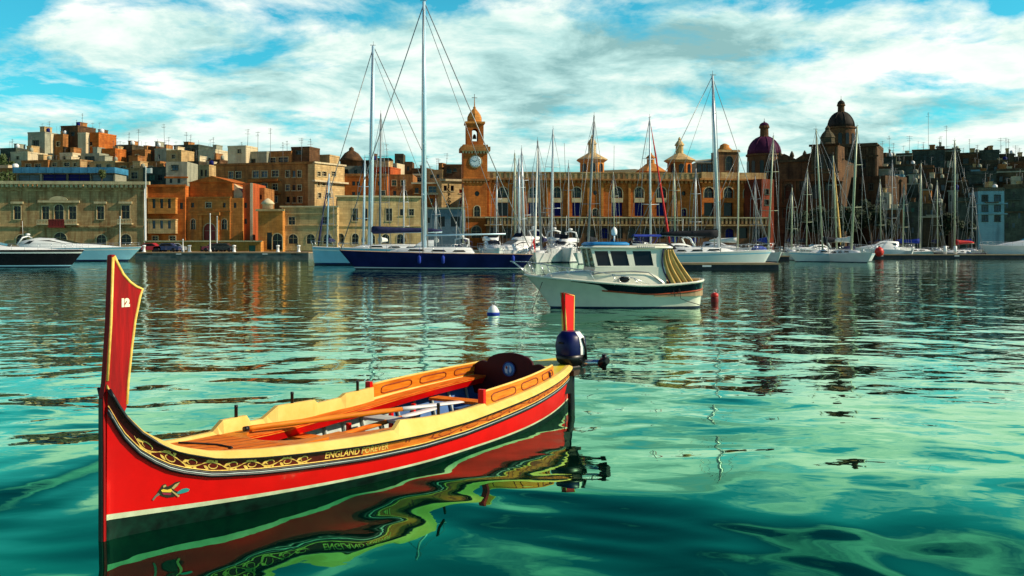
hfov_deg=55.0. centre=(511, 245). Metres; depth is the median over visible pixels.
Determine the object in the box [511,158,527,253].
sailing yacht
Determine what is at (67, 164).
window
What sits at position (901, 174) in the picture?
town house
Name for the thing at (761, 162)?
window
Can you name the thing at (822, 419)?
water
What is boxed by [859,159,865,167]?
window
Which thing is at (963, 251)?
sailing yacht
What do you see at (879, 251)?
round buoy
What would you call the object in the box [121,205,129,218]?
window
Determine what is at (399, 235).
window
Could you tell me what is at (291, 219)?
window
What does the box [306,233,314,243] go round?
window
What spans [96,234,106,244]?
window
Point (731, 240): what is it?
sailing yacht
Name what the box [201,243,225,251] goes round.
parked car
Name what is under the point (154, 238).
window
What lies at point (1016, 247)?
motor yacht
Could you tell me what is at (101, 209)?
window
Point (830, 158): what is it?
window
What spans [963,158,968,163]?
window
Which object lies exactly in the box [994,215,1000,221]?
window
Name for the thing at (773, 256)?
sailing yacht
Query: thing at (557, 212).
door
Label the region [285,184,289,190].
window
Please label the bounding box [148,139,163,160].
hill house
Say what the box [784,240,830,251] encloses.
motor yacht
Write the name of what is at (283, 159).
window
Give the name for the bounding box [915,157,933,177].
town house
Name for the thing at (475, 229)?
window
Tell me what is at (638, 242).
motor yacht
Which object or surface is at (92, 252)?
motor yacht
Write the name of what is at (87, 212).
palazzo
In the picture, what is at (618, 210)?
door
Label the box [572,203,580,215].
door
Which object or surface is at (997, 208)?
window
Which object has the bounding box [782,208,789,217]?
window
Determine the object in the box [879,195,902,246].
town house
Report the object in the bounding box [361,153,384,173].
hill house
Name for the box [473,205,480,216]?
window
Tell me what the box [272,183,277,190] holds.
window
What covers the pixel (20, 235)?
window
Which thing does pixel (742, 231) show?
door
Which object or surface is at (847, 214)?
tree
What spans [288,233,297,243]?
window
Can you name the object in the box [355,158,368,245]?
sailing yacht
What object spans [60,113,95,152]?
hill house
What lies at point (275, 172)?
window
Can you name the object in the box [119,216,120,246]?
pole
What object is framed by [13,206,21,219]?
window
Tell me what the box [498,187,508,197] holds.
window
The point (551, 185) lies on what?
sailing yacht
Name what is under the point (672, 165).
window
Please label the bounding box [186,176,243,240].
chapel
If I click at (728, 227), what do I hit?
quay vaults
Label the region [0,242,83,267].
motor yacht
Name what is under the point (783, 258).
floating dock
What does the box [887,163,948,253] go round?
sailing yacht
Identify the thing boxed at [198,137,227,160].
hill house
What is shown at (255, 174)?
window
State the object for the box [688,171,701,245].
sailing yacht
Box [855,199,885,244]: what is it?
tree
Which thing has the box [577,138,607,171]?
roof turret
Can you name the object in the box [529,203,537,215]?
door
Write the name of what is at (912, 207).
town house
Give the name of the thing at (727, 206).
door
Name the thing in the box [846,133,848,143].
window
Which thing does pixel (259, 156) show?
roof hut
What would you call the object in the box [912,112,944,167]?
town house
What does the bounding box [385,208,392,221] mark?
window
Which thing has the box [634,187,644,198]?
window
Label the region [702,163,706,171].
window
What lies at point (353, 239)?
window
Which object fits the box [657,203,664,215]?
door
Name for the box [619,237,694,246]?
motor yacht
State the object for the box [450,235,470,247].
motor yacht
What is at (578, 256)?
sailing yacht
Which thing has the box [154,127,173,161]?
hill house
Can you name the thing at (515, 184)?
sailing yacht
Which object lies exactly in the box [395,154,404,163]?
chimney tower
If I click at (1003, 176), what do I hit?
town house
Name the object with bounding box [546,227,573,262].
motor yacht
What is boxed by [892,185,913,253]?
sailing yacht
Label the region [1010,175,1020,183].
town house
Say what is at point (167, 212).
balcony house
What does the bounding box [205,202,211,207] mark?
window
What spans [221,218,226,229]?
window
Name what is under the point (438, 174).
hill house
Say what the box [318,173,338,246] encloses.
sailing yacht
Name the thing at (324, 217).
window
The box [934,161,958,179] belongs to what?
town house
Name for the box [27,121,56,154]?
hill house
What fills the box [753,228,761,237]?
window
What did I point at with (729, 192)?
window
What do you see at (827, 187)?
window
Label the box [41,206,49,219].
window
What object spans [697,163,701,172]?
window
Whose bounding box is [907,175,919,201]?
town house
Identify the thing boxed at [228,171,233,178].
window
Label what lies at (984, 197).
window
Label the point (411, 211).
window
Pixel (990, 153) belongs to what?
town house
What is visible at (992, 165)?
town house
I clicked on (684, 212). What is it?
window
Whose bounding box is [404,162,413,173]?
tower
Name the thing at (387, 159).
house
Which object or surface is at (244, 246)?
terrace wall
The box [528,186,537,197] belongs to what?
window
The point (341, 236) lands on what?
window
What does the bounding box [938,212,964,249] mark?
tree
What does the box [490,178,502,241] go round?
sailing yacht
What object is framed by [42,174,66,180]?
window
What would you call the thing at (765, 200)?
window
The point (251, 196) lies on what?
red house
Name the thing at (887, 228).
tree
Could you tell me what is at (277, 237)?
window
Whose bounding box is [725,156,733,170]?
window
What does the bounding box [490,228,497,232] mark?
door
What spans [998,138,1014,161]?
town house
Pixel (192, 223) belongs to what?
window
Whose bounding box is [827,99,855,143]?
church dome
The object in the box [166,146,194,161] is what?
hill house
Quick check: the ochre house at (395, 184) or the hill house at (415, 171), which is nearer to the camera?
the ochre house at (395, 184)
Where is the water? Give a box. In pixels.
[0,257,1023,575]
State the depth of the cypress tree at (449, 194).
198.97 m
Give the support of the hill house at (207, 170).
on the hillside
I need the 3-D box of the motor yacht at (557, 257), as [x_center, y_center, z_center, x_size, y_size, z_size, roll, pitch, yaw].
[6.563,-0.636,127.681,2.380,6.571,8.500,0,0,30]
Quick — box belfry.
[809,125,844,181]
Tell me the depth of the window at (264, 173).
209.24 m
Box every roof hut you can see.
[227,142,257,162]
[250,151,269,162]
[269,141,292,161]
[291,139,319,161]
[320,154,339,163]
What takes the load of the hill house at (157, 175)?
on the hillside
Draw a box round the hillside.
[604,169,947,249]
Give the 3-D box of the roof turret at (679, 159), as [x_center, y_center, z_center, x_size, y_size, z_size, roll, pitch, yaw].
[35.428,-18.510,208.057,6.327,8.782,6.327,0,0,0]
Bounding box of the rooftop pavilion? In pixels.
[13,167,127,180]
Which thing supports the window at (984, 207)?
in the town house at (989, 196)
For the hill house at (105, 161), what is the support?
on the hillside
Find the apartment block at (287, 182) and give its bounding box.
[214,128,315,208]
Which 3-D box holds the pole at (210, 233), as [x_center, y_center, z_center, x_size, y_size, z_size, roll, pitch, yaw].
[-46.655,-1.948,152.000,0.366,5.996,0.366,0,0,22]
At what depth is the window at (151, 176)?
219.60 m
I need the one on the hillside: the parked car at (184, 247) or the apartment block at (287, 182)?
the apartment block at (287, 182)
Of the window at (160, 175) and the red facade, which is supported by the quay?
the red facade
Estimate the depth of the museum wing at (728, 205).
204.06 m
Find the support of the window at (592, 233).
in the quay vaults
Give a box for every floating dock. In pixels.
[135,252,313,259]
[679,262,779,269]
[779,256,789,260]
[873,246,1023,258]
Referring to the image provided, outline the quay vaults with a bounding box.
[485,217,768,249]
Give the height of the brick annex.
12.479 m
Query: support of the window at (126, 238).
in the palazzo
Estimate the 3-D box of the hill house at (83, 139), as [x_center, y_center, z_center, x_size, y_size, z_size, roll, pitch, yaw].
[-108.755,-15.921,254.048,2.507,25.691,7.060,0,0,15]
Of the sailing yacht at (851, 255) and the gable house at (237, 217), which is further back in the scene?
the gable house at (237, 217)
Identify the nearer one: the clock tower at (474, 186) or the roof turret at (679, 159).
the clock tower at (474, 186)
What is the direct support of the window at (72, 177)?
in the rooftop pavilion
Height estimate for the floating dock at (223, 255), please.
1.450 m
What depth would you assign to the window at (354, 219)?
184.83 m
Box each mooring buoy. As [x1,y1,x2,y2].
[487,301,499,314]
[711,289,718,301]
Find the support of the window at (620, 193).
in the museum
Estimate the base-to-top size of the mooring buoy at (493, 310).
0.584 m
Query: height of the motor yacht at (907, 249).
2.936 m
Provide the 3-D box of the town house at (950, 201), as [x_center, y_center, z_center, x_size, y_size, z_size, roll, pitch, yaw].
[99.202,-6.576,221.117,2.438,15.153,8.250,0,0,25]
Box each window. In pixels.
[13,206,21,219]
[15,234,26,244]
[17,174,39,180]
[32,140,38,145]
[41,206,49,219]
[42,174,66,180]
[53,204,63,218]
[53,232,66,239]
[63,162,69,166]
[67,174,89,180]
[68,206,76,219]
[85,156,93,160]
[91,174,113,180]
[96,206,104,219]
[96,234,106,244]
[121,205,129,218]
[121,233,131,244]
[130,172,137,178]
[147,174,154,180]
[152,236,158,240]
[157,174,162,180]
[169,236,175,240]
[171,165,178,170]
[190,219,195,229]
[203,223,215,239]
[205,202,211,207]
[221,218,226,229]
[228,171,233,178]
[235,171,241,178]
[252,170,258,177]
[260,170,267,177]
[271,170,278,176]
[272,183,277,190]
[272,233,282,249]
[279,157,288,161]
[285,170,289,177]
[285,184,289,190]
[288,216,295,224]
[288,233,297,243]
[297,170,301,177]
[297,184,301,190]
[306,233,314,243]
[321,216,326,224]
[322,233,332,243]
[339,233,344,243]
[351,233,358,243]
[352,208,358,221]
[367,234,375,243]
[381,190,385,195]
[381,234,389,243]
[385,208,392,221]
[391,180,396,185]
[396,233,404,243]
[408,208,414,215]
[428,186,436,192]
[471,225,481,237]
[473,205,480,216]
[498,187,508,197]
[503,228,512,237]
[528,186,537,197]
[544,227,553,236]
[553,187,561,197]
[558,228,567,234]
[572,187,581,197]
[586,228,595,237]
[592,208,598,216]
[599,163,602,171]
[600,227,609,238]
[611,187,622,197]
[628,227,637,237]
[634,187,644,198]
[641,228,648,233]
[656,187,666,197]
[670,164,673,172]
[679,163,683,172]
[681,208,686,215]
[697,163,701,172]
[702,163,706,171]
[703,187,714,197]
[707,163,711,171]
[723,186,733,197]
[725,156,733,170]
[725,228,734,237]
[752,161,754,172]
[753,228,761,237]
[760,160,763,172]
[764,199,768,205]
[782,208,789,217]
[784,183,792,198]
[799,181,806,190]
[812,183,821,198]
[816,154,823,168]
[825,182,831,190]
[826,154,832,168]
[838,133,841,143]
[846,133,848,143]
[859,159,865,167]
[868,183,873,190]
[939,154,943,160]
[960,168,964,174]
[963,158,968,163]
[982,195,988,201]
[982,205,988,211]
[982,215,988,221]
[994,195,1000,201]
[994,205,1000,211]
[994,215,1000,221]
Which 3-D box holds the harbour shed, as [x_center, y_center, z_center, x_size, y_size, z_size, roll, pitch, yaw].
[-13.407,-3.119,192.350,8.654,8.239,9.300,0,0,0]
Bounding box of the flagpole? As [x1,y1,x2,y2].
[145,166,151,240]
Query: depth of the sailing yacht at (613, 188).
147.96 m
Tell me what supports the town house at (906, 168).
on the hillside
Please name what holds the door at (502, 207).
in the museum
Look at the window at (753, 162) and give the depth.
227.46 m
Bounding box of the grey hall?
[851,175,906,246]
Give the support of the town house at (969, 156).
on the hillside
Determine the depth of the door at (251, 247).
178.23 m
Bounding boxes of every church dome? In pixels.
[746,121,782,179]
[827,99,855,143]
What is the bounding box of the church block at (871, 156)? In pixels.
[840,143,883,176]
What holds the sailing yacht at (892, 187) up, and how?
on the water
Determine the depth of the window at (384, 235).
185.92 m
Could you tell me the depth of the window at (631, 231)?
196.18 m
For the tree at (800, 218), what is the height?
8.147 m
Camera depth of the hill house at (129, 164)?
231.48 m
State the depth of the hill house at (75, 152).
242.69 m
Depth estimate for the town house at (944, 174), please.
239.53 m
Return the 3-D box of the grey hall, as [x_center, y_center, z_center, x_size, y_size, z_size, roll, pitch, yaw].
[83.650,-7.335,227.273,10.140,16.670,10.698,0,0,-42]
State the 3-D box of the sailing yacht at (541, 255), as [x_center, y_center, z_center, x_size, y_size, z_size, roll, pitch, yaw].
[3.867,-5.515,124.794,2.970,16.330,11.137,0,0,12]
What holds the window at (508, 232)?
in the quay vaults
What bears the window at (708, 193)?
in the museum wing at (728, 205)
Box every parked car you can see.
[137,243,160,251]
[154,243,181,251]
[163,243,186,251]
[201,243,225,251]
[209,243,236,251]
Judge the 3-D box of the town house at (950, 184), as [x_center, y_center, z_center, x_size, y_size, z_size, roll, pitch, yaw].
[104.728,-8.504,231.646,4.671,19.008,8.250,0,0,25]
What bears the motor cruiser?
on the water
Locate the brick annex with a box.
[259,188,273,208]
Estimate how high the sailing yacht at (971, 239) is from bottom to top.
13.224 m
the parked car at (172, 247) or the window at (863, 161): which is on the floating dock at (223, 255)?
the parked car at (172, 247)
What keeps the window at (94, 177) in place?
in the rooftop pavilion
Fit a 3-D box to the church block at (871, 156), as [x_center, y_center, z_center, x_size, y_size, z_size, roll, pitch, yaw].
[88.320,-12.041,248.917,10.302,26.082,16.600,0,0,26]
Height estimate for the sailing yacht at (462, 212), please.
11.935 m
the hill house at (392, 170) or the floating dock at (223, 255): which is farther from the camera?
the hill house at (392, 170)
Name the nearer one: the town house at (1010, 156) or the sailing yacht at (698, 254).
the sailing yacht at (698, 254)
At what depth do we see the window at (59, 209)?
187.65 m
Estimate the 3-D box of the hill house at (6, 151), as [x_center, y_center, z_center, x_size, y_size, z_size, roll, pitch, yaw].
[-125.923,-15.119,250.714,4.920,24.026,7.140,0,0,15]
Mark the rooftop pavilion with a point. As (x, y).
(61, 174)
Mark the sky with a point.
(227, 71)
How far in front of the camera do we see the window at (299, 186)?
206.95 m
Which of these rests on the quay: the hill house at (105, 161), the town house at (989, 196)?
the town house at (989, 196)
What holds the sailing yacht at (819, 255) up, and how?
on the water
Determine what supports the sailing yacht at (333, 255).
on the water
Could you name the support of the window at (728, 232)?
in the quay vaults
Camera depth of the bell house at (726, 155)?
212.71 m
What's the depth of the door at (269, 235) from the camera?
180.24 m
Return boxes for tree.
[0,154,14,164]
[0,169,15,185]
[97,169,106,180]
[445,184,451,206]
[785,210,809,245]
[802,206,832,244]
[829,204,862,246]
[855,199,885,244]
[882,219,896,238]
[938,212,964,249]
[960,221,976,248]
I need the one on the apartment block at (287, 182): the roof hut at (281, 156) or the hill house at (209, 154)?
the roof hut at (281, 156)
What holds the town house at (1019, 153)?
on the hillside
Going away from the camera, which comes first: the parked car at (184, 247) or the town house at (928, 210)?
the parked car at (184, 247)
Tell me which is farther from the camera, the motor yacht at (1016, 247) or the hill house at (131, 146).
the hill house at (131, 146)
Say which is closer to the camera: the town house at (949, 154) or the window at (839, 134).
the window at (839, 134)
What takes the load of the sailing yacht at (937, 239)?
on the water
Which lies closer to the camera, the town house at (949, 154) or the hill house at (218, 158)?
the hill house at (218, 158)
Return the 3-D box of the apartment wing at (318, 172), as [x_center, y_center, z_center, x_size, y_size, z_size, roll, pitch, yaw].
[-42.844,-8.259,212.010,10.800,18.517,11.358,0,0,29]
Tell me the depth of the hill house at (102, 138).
252.68 m
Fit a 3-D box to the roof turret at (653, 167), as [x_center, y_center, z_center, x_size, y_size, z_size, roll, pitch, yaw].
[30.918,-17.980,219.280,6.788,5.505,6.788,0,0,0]
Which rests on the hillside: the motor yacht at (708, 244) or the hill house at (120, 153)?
the hill house at (120, 153)
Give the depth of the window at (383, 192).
214.25 m
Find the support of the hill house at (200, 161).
on the hillside
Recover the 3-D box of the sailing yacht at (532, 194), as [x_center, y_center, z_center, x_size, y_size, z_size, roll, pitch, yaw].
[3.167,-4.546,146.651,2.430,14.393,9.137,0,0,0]
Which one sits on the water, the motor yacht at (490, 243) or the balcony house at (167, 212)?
the motor yacht at (490, 243)
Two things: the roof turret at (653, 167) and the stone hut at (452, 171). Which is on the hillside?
the stone hut at (452, 171)
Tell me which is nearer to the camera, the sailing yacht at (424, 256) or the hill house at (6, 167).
the sailing yacht at (424, 256)
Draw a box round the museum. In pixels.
[487,144,700,216]
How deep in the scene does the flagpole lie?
182.39 m
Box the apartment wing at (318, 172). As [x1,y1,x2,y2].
[308,161,348,205]
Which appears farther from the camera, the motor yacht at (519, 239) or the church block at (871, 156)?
the church block at (871, 156)
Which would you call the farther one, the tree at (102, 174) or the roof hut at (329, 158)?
the roof hut at (329, 158)
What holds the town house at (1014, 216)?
on the quay
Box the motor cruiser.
[510,227,707,307]
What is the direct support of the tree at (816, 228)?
on the quay
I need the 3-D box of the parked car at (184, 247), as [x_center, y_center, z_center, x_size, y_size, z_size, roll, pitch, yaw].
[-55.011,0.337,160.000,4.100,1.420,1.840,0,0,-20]
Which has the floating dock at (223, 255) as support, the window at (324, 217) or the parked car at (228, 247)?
the parked car at (228, 247)
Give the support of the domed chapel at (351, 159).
on the hillside
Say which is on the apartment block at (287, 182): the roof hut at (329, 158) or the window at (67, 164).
the roof hut at (329, 158)
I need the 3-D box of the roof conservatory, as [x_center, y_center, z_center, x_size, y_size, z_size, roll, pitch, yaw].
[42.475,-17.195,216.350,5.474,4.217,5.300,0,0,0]
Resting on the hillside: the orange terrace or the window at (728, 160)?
the orange terrace
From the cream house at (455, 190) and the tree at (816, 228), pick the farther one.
the cream house at (455, 190)
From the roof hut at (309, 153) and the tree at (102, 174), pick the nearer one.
the tree at (102, 174)
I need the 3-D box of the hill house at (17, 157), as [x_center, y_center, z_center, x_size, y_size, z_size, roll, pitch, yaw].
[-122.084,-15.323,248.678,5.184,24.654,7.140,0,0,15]
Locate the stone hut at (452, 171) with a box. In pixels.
[443,158,461,178]
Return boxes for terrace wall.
[143,241,263,251]
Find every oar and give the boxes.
[242,401,463,431]
[343,407,436,432]
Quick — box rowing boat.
[97,255,584,541]
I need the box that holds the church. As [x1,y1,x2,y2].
[773,150,856,249]
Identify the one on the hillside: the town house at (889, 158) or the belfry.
the town house at (889, 158)
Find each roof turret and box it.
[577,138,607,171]
[636,153,666,172]
[664,137,694,172]
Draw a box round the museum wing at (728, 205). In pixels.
[699,172,765,216]
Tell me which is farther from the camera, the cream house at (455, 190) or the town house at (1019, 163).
the town house at (1019, 163)
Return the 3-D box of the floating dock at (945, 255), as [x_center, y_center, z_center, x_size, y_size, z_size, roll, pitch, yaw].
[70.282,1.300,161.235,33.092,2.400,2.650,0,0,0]
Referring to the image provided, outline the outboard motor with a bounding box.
[555,330,609,409]
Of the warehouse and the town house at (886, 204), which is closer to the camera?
the warehouse
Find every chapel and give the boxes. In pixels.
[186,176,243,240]
[340,147,362,173]
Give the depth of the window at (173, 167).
205.21 m
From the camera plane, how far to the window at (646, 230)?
196.37 m
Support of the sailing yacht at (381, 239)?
on the water
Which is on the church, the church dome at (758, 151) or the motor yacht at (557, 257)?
the church dome at (758, 151)
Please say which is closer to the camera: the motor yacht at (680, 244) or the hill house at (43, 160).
the motor yacht at (680, 244)
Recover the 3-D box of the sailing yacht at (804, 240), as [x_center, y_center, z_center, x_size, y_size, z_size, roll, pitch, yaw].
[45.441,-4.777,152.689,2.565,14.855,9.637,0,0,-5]
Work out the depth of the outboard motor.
13.16 m
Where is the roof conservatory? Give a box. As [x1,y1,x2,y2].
[692,159,713,172]
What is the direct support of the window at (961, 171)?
in the town house at (965, 167)
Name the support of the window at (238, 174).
in the apartment block at (287, 182)
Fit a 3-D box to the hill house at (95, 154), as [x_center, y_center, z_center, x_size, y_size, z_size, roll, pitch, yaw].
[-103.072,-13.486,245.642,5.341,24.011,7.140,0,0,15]
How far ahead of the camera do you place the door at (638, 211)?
203.39 m
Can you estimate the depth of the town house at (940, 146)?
269.69 m
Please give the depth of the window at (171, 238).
190.23 m
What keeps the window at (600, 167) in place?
in the roof turret at (586, 161)
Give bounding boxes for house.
[0,139,26,161]
[0,164,37,185]
[10,136,47,165]
[21,149,51,185]
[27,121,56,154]
[50,134,53,159]
[50,155,90,185]
[54,126,68,159]
[59,147,81,159]
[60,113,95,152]
[78,132,89,152]
[81,143,108,160]
[88,154,120,185]
[90,123,116,152]
[102,138,126,161]
[115,129,143,161]
[115,155,165,167]
[115,157,147,186]
[132,141,151,160]
[143,163,165,183]
[147,184,189,240]
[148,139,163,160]
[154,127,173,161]
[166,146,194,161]
[174,132,212,160]
[187,156,206,164]
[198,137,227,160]
[198,155,216,179]
[207,149,227,163]
[230,184,243,240]
[243,183,265,240]
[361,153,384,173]
[374,161,400,173]
[377,144,392,161]
[388,174,416,195]
[393,163,404,173]
[411,158,434,173]
[411,182,437,206]
[413,174,426,181]
[426,161,445,181]
[434,179,461,206]
[711,143,739,172]
[879,158,891,175]
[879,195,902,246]
[880,138,896,165]
[881,184,891,208]
[893,156,915,182]
[895,136,912,163]
[895,168,904,176]
[895,171,902,207]
[902,190,923,248]
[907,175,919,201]
[908,164,919,182]
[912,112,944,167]
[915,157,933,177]
[918,167,946,243]
[919,194,945,249]
[921,182,932,202]
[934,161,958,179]
[936,139,944,148]
[936,167,947,179]
[944,126,960,166]
[947,172,967,241]
[947,182,958,249]
[958,188,975,249]
[959,145,983,179]
[960,139,979,163]
[960,177,968,196]
[965,164,996,188]
[968,179,1007,249]
[970,159,981,170]
[979,146,1000,162]
[982,152,1007,170]
[996,165,1023,186]
[997,162,1006,168]
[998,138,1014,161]
[1003,178,1023,242]
[1007,139,1023,167]
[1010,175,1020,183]
[1014,148,1023,161]
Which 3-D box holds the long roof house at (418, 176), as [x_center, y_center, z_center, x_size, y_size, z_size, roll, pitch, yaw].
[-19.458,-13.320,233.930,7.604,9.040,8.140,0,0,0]
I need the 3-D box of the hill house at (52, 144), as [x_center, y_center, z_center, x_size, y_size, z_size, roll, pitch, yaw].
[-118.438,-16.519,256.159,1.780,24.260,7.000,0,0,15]
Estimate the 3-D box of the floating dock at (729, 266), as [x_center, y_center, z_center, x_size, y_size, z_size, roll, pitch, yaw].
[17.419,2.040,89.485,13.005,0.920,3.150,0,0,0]
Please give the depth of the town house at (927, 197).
221.76 m
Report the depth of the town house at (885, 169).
243.27 m
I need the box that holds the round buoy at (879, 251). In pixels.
[874,246,883,256]
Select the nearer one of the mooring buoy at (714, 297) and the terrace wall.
the mooring buoy at (714, 297)
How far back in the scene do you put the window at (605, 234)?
195.89 m
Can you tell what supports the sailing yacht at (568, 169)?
on the water
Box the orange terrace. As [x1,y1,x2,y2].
[344,174,387,195]
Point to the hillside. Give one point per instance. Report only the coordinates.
(629, 170)
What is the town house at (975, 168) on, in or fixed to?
on the hillside
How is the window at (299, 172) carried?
in the apartment block at (287, 182)
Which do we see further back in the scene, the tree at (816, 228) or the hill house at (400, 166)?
the hill house at (400, 166)
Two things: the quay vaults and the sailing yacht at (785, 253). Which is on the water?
the sailing yacht at (785, 253)
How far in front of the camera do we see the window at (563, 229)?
195.46 m
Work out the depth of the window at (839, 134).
246.18 m
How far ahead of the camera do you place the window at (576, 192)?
202.16 m
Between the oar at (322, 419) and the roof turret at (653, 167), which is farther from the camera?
the roof turret at (653, 167)
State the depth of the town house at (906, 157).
263.28 m
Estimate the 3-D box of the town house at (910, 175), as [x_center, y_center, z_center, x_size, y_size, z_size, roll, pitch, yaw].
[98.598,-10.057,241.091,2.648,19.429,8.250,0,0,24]
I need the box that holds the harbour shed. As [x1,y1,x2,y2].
[427,207,464,246]
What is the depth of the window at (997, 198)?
202.40 m
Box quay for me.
[132,250,984,256]
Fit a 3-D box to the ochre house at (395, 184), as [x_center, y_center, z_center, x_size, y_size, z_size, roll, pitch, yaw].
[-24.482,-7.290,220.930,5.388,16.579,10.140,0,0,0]
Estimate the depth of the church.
219.53 m
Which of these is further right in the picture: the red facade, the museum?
the red facade
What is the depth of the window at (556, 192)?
201.84 m
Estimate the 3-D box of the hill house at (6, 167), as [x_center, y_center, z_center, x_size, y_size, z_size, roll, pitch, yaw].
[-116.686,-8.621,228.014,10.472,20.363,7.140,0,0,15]
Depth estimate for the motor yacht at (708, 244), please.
145.88 m
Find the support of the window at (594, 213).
in the museum
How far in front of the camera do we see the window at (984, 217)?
202.95 m
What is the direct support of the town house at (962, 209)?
on the quay
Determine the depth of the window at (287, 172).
207.66 m
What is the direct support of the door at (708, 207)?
in the museum wing at (728, 205)
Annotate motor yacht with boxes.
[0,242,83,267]
[16,222,141,261]
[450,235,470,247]
[477,226,545,262]
[481,235,503,252]
[546,216,579,262]
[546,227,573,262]
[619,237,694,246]
[628,237,648,245]
[703,242,750,249]
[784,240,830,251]
[849,241,912,253]
[891,244,914,251]
[979,239,1023,253]
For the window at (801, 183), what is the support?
in the church
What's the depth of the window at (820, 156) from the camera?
213.36 m
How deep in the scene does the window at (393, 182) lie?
216.25 m
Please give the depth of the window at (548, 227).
195.32 m
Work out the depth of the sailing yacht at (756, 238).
149.96 m
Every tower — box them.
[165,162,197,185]
[255,198,289,251]
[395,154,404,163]
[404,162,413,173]
[459,94,489,249]
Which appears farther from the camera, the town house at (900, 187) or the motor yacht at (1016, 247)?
the town house at (900, 187)
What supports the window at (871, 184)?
in the grey hall
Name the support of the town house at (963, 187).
on the hillside
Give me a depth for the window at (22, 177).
206.24 m
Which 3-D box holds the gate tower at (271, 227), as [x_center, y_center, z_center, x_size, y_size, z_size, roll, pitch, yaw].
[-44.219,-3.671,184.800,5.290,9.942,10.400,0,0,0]
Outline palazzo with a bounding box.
[0,181,149,246]
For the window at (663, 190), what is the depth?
203.79 m
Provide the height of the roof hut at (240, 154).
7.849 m
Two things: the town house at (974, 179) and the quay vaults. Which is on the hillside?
the town house at (974, 179)
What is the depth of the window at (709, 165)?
214.25 m
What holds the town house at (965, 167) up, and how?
on the hillside
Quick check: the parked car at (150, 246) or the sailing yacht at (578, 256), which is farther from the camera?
the parked car at (150, 246)
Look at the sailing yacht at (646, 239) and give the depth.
121.90 m
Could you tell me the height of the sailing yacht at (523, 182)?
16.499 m
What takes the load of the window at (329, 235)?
in the building
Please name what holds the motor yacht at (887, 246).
on the water
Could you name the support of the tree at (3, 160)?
on the hillside
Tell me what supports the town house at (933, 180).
on the hillside
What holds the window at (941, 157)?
in the town house at (920, 156)
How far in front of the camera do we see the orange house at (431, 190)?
208.00 m
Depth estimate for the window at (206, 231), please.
190.65 m
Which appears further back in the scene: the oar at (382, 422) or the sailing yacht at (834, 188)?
the sailing yacht at (834, 188)
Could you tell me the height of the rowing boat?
2.370 m
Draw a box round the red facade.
[743,179,773,249]
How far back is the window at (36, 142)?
251.53 m
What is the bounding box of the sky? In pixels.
[0,0,1023,172]
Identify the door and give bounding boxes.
[249,245,254,251]
[267,233,271,249]
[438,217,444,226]
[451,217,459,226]
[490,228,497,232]
[498,203,507,215]
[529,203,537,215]
[553,203,560,215]
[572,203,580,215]
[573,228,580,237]
[612,203,621,215]
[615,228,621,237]
[635,203,642,215]
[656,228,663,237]
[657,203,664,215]
[704,203,712,215]
[724,203,731,215]
[739,228,746,237]
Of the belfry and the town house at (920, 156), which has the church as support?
the belfry
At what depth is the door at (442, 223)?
188.25 m
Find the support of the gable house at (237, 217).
on the quay
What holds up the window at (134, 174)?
in the hill house at (135, 172)
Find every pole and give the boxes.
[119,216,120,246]
[209,213,210,251]
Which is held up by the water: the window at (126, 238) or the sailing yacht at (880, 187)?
the sailing yacht at (880, 187)
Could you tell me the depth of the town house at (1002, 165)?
241.75 m
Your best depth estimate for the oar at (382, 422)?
10.51 m
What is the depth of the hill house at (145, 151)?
246.86 m
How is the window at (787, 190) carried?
in the church
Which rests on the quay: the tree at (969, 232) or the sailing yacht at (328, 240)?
the tree at (969, 232)
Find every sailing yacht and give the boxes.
[311,41,466,264]
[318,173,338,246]
[338,0,535,269]
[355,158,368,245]
[373,113,390,243]
[397,180,409,243]
[430,198,441,245]
[457,190,472,247]
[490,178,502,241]
[507,154,522,240]
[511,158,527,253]
[516,145,532,240]
[527,172,539,240]
[530,137,553,262]
[542,130,561,249]
[561,160,575,237]
[573,115,602,263]
[607,172,620,245]
[627,114,669,245]
[629,71,773,261]
[667,162,682,242]
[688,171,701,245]
[697,152,769,250]
[749,175,762,249]
[752,136,782,261]
[781,188,799,259]
[786,130,874,261]
[794,166,817,249]
[821,125,874,262]
[828,156,844,249]
[869,178,886,242]
[879,159,904,246]
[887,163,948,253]
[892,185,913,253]
[927,183,944,250]
[931,140,985,253]
[958,188,981,252]
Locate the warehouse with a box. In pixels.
[335,195,420,247]
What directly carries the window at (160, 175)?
in the hill house at (157, 175)
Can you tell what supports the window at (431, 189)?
in the orange house at (431, 190)
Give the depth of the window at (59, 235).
187.65 m
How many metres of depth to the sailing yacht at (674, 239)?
133.95 m
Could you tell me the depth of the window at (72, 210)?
187.83 m
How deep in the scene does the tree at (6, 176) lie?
221.79 m
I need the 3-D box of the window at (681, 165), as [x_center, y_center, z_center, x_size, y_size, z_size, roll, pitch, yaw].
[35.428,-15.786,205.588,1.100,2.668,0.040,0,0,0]
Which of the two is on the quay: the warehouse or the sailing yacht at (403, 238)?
the warehouse
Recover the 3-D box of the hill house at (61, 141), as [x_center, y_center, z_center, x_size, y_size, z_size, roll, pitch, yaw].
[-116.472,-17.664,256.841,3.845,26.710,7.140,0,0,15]
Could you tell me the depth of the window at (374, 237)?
185.33 m
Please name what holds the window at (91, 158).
in the hill house at (95, 154)
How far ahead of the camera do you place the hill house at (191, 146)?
251.16 m
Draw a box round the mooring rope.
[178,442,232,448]

